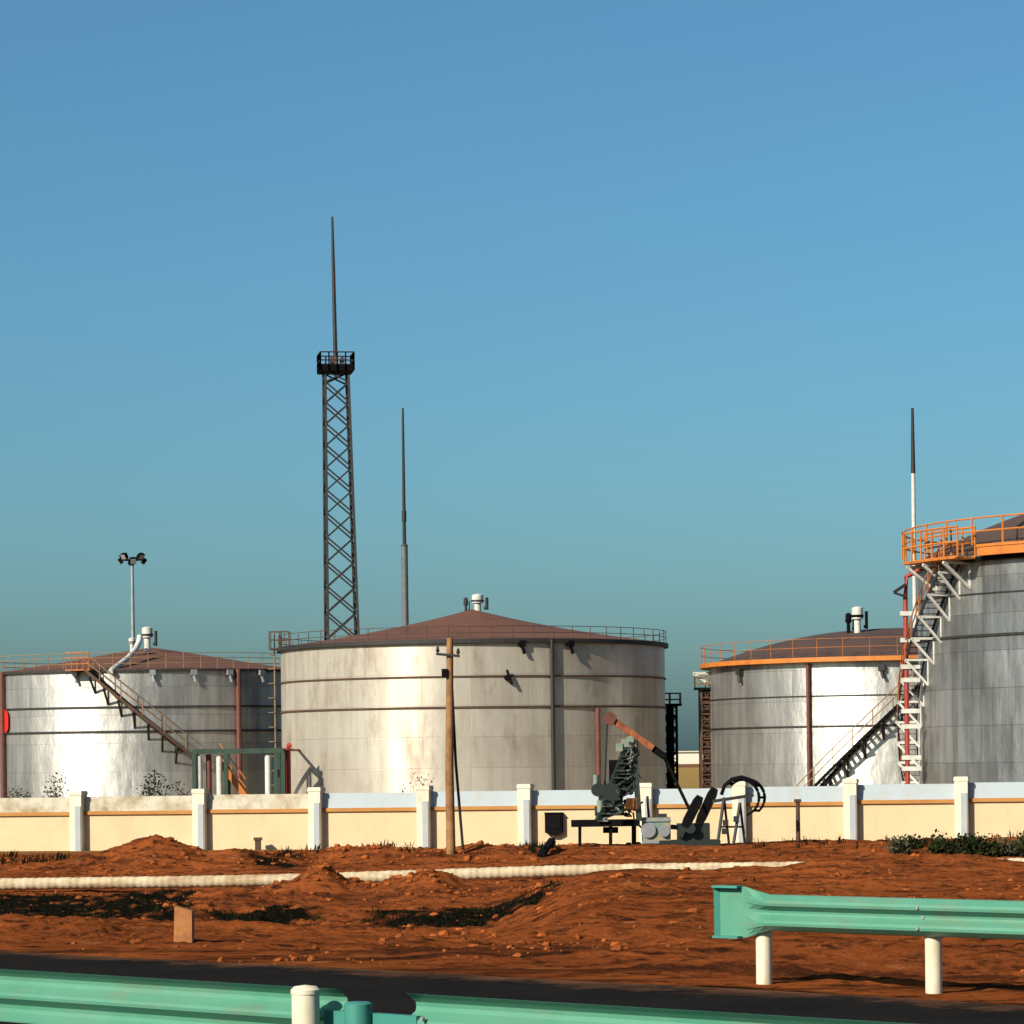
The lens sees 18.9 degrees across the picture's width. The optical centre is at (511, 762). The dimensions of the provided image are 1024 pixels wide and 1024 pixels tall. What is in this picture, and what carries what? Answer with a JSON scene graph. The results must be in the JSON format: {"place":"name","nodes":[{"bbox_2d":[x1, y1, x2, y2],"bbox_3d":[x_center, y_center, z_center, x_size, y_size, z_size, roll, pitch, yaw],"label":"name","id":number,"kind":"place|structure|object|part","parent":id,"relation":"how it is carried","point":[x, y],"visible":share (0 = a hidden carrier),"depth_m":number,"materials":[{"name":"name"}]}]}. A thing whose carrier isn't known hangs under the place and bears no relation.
{"place":"outdoors","nodes":[
{"label":"outdoors","id":0,"kind":"place"},
{"bbox_2d":[317,217,359,639],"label":"lattice tower","id":1,"kind":"structure","parent":0,"point":[335,368],"depth_m":229.17,"materials":[{"name":"metal"}]},
{"bbox_2d":[0,767,1023,1004],"bbox_3d":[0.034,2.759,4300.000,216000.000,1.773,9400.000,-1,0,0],"label":"ground","id":2,"kind":"structure","parent":0,"point":[976,970],"depth_m":52.62,"materials":[{"name":"soil"}]},
{"bbox_2d":[3,785,30,797],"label":"tall weed","id":3,"kind":"object","parent":2,"relation":"on","point":[17,796],"visible":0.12,"depth_m":133.07,"materials":[{"name":"green plant"}]},
{"bbox_2d":[43,772,68,797],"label":"tall weed","id":4,"kind":"object","parent":2,"relation":"on","point":[57,793],"visible":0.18,"depth_m":132.98,"materials":[{"name":"green plant"}]},
{"bbox_2d":[117,552,146,644],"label":"floodlight mast","id":5,"kind":"object","parent":2,"relation":"on","point":[131,560],"visible":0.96,"depth_m":215.89,"materials":[{"name":"metal"}]},
{"bbox_2d":[0,627,281,797],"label":"storage tank","id":6,"kind":"object","parent":2,"relation":"on","point":[117,723],"visible":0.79,"depth_m":176.60,"materials":[{"name":"metal"}]},
{"bbox_2d":[136,769,173,795],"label":"tall weed","id":7,"kind":"object","parent":2,"relation":"on","point":[153,788],"visible":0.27,"depth_m":132.93,"materials":[{"name":"green plant"}]},
{"bbox_2d":[174,781,189,795],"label":"tall weed","id":8,"kind":"object","parent":2,"relation":"on","point":[181,790],"visible":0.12,"depth_m":133.01,"materials":[{"name":"green plant"}]},
{"bbox_2d":[174,906,193,942],"bbox_3d":[-3.819,1.974,35.739,0.230,0.612,0.180,-1,0,0],"label":"marker post","id":9,"kind":"object","parent":2,"relation":"on","point":[183,924],"visible":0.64,"depth_m":35.65,"materials":[{"name":"orange concrete"}]},
{"bbox_2d":[192,743,285,794],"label":"pipe gantry","id":10,"kind":"object","parent":2,"relation":"on","point":[221,765],"visible":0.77,"depth_m":161.04,"materials":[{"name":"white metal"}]},
{"bbox_2d":[254,837,261,849],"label":"marker stone","id":11,"kind":"object","parent":2,"relation":"on","point":[257,840],"visible":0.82,"depth_m":126.98,"materials":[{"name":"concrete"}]},
{"bbox_2d":[401,408,408,625],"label":"lightning mast","id":12,"kind":"object","parent":2,"relation":"on","point":[404,576],"visible":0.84,"depth_m":261.85,"materials":[{"name":"metal"}]},
{"bbox_2d":[399,772,433,791],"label":"tall weed","id":13,"kind":"object","parent":2,"relation":"on","point":[416,784],"visible":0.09,"depth_m":130.86,"materials":[{"name":"green plant"}]},
{"bbox_2d":[436,638,463,854],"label":"utility pole","id":14,"kind":"object","parent":2,"relation":"on","point":[450,749],"visible":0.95,"depth_m":108.24,"materials":[{"name":"brown wood"}]},
{"bbox_2d":[268,594,667,793],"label":"storage tank","id":15,"kind":"object","parent":2,"relation":"on","point":[534,703],"visible":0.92,"depth_m":160.79,"materials":[{"name":"metal"}]},
{"bbox_2d":[0,830,1020,927],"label":"weeds","id":16,"kind":"object","parent":2,"relation":"on","point":[532,848],"visible":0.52,"depth_m":75.05,"materials":[{"name":"green plant"}]},
{"bbox_2d":[0,776,1023,850],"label":"boundary wall","id":17,"kind":"structure","parent":2,"relation":"on","point":[851,809],"depth_m":125.73,"materials":[{"name":"paint"}]},
{"bbox_2d":[545,812,562,835],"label":"electrical cabinet","id":18,"kind":"object","parent":17,"relation":"attached to","point":[553,823],"visible":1,"depth_m":124.69,"materials":[{"name":"black metal"}]},
{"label":"door","id":19,"kind":"part","parent":18,"relation":"part of","materials":[{"name":"black paint"}]},
{"bbox_2d":[0,858,1023,890],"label":"lagged pipe","id":20,"kind":"object","parent":2,"relation":"on","point":[245,880],"visible":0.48,"depth_m":85.93,"materials":[{"name":"white metal"}]},
{"bbox_2d":[3,834,1023,971],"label":"soil clods","id":21,"kind":"object","parent":2,"relation":"on","point":[617,946],"visible":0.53,"depth_m":76.44,"materials":[{"name":"brown soil"}]},
{"bbox_2d":[537,838,554,856],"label":"broken plank","id":22,"kind":"object","parent":2,"relation":"on","point":[546,847],"visible":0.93,"depth_m":108.30,"materials":[{"name":"black paint"}]},
{"bbox_2d":[571,711,765,845],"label":"pumpjack","id":23,"kind":"object","parent":2,"relation":"on","point":[624,774],"visible":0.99,"depth_m":115.55,"materials":[{"name":"black paint"}]},
{"bbox_2d":[694,676,711,788],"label":"ladder tower","id":24,"kind":"structure","parent":2,"relation":"on","point":[704,708],"depth_m":167.61,"materials":[{"name":"metal"}]},
{"bbox_2d":[794,799,800,841],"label":"stake","id":25,"kind":"object","parent":2,"relation":"on","point":[797,801],"visible":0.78,"depth_m":118.41,"materials":[{"name":"metal"}]},
{"bbox_2d":[692,606,919,787],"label":"storage tank","id":26,"kind":"object","parent":2,"relation":"on","point":[818,710],"visible":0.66,"depth_m":159.72,"materials":[{"name":"silver metal"}]},
{"bbox_2d":[712,885,1023,993],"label":"guard rail","id":27,"kind":"object","parent":2,"relation":"on","point":[740,912],"visible":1,"depth_m":25.69,"materials":[{"name":"teal metal"}]},
{"bbox_2d":[885,834,913,854],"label":"shrub","id":28,"kind":"object","parent":2,"relation":"on","point":[899,845],"visible":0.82,"depth_m":100.84,"materials":[{"name":"green plant"}]},
{"bbox_2d":[911,408,916,627],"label":"lightning mast","id":29,"kind":"object","parent":2,"relation":"on","point":[914,578],"visible":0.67,"depth_m":199.90,"materials":[{"name":"grey metal"}]},
{"bbox_2d":[902,834,928,849],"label":"shrub","id":30,"kind":"object","parent":2,"relation":"on","point":[919,844],"visible":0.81,"depth_m":102.89,"materials":[{"name":"green plant"}]},
{"bbox_2d":[925,829,961,854],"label":"shrub","id":31,"kind":"object","parent":2,"relation":"on","point":[936,845],"visible":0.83,"depth_m":97.73,"materials":[{"name":"green plant"}]},
{"bbox_2d":[893,513,1023,783],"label":"storage tank","id":32,"kind":"object","parent":2,"relation":"on","point":[968,641],"visible":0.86,"depth_m":134.56,"materials":[{"name":"silver metal"}]},
{"bbox_2d":[940,831,1006,856],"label":"shrub","id":33,"kind":"object","parent":2,"relation":"on","point":[972,845],"visible":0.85,"depth_m":96.71,"materials":[{"name":"green plant"}]},
{"bbox_2d":[988,830,1023,856],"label":"shrub","id":34,"kind":"object","parent":2,"relation":"on","point":[1010,851],"visible":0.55,"depth_m":97.74,"materials":[{"name":"green plant"}]},
{"bbox_2d":[1012,832,1023,857],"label":"shrub","id":35,"kind":"object","parent":2,"relation":"on","point":[1020,847],"visible":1,"depth_m":96.92,"materials":[{"name":"green plant"}]},
{"bbox_2d":[0,950,1023,1023],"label":"road","id":36,"kind":"structure","parent":0,"point":[383,991],"depth_m":25.70,"materials":[{"name":"grey asphalt"}]},
{"bbox_2d":[0,969,911,1023],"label":"guard rail","id":37,"kind":"object","parent":36,"relation":"on","point":[35,997],"visible":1,"depth_m":16.99,"materials":[{"name":"teal metal"}]},
{"bbox_2d":[0,0,1023,750],"label":"sky","id":38,"kind":"structure","parent":0,"point":[657,300],"materials":[{"name":"blue"}]},
{"bbox_2d":[665,693,681,788],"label":"ladder tower","id":39,"kind":"structure","parent":0,"point":[670,718],"depth_m":173.59,"materials":[{"name":"black metal"}]},
{"bbox_2d":[666,751,698,767],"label":"distant building","id":40,"kind":"structure","parent":0,"point":[688,758],"depth_m":1500.00,"materials":[{"name":"white paint"}]},
{"bbox_2d":[666,764,698,767],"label":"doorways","id":41,"kind":"structure","parent":40,"relation":"in","point":[679,765],"depth_m":1499.59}
]}

